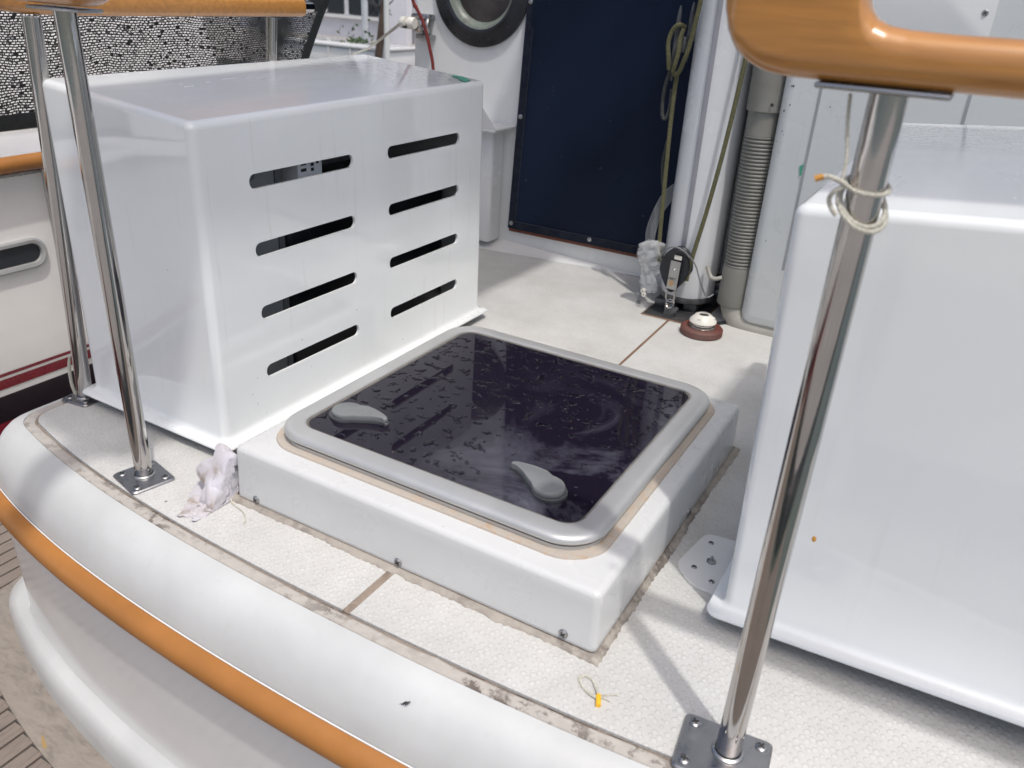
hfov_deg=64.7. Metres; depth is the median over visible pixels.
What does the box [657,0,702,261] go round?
halyard
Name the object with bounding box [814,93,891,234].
tied cord
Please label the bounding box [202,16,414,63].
shore
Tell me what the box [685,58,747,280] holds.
halyard
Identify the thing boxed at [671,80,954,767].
stanchion
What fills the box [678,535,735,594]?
mounting plate
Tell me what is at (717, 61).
mast
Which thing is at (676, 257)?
sheave window
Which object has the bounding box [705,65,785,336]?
drain hose
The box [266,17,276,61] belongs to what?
stanchion
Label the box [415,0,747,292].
cabin bulkhead
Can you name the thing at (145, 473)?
stanchion
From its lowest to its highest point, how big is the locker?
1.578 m
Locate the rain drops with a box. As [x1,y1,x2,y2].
[316,337,687,507]
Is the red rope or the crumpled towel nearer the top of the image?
the red rope
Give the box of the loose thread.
[230,497,245,523]
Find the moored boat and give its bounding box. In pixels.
[0,12,216,434]
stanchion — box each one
[21,16,98,407]
[25,4,174,494]
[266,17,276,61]
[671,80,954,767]
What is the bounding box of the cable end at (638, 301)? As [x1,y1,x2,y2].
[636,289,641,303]
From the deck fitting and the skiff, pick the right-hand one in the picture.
the deck fitting
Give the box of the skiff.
[281,36,414,65]
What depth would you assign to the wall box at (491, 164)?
2.79 m
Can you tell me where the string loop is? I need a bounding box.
[578,674,618,707]
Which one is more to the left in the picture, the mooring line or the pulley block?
the mooring line
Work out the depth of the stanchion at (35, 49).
1.56 m
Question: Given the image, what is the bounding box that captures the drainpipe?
[361,0,368,40]
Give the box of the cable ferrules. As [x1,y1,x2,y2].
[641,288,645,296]
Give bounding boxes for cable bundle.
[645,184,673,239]
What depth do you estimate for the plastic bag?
2.39 m
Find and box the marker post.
[383,0,389,59]
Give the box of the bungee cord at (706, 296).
[659,246,713,297]
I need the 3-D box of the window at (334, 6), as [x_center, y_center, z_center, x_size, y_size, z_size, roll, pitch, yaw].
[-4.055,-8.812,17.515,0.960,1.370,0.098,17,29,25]
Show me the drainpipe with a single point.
(364, 12)
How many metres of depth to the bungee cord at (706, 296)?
2.30 m
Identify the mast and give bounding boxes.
[654,0,752,311]
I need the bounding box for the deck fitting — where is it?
[680,312,722,340]
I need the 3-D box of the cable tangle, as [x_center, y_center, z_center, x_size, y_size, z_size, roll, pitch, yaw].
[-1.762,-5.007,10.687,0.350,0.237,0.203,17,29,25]
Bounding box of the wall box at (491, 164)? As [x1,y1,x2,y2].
[479,109,515,241]
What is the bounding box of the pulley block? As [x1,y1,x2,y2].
[660,246,692,316]
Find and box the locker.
[742,0,1023,327]
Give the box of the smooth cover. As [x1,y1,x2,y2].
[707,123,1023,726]
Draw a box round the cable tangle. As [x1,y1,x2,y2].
[367,0,393,14]
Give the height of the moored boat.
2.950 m
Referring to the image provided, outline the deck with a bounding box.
[24,238,1023,767]
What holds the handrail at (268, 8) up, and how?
on the stanchion at (145, 473)
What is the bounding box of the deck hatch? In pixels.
[232,326,739,666]
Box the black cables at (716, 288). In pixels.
[713,273,721,295]
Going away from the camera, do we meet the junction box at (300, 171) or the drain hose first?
the junction box at (300, 171)
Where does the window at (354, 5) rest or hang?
in the building
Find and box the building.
[241,0,414,44]
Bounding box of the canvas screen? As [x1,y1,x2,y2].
[508,0,697,258]
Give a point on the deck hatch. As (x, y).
(542, 561)
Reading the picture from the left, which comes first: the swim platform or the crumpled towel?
the swim platform
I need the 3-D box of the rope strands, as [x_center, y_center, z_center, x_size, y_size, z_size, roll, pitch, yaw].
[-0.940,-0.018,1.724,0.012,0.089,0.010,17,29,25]
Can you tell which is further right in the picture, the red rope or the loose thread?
the red rope
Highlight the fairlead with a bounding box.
[399,13,435,39]
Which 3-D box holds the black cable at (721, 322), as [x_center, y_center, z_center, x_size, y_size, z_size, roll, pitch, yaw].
[0.607,-0.177,2.347,0.198,0.011,0.014,-9,29,-23]
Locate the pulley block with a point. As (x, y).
(675, 267)
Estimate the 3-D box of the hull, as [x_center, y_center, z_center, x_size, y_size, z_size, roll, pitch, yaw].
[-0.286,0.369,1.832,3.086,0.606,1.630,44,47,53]
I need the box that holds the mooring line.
[352,23,400,54]
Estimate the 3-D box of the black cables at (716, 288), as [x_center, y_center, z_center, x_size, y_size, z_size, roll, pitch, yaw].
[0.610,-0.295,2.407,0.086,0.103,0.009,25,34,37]
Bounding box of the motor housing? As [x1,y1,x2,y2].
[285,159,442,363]
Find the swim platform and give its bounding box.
[0,522,113,767]
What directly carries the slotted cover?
on the deck
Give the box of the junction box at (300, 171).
[280,160,321,181]
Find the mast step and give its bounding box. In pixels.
[641,296,719,322]
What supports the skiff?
on the shore
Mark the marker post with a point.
(386, 30)
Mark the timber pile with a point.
(379, 47)
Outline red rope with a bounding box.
[411,0,434,69]
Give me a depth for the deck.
1.22 m
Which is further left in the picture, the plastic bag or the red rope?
the red rope
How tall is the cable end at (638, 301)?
0.120 m
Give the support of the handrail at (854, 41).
on the stanchion at (728, 742)
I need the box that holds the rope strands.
[67,356,76,394]
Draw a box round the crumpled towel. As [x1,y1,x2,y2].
[177,443,238,520]
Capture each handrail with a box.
[0,0,314,16]
[726,0,1023,99]
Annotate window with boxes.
[310,0,344,12]
[348,0,378,15]
[674,255,681,260]
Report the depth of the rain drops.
1.55 m
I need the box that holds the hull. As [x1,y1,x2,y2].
[0,398,649,767]
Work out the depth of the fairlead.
2.72 m
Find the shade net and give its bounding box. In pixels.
[0,0,329,131]
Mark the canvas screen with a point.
(591, 133)
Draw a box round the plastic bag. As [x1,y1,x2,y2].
[637,240,665,292]
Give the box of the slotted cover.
[42,54,486,450]
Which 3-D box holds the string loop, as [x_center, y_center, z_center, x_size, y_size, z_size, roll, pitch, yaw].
[0.112,0.411,1.093,0.039,0.008,0.056,-16,32,-35]
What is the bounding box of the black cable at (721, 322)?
[717,321,726,324]
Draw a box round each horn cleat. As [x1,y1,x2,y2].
[670,5,686,80]
[686,2,695,61]
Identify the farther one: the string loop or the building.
the building
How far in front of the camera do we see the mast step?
2.42 m
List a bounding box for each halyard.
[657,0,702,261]
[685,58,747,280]
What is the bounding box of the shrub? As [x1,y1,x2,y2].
[336,19,373,43]
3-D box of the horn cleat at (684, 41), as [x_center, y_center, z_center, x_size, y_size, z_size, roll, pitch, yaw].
[0.454,-0.920,2.191,0.036,0.190,0.016,17,29,25]
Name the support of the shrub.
on the shore
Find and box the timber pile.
[375,0,383,57]
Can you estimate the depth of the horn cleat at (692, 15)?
2.18 m
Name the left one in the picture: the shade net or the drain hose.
the shade net

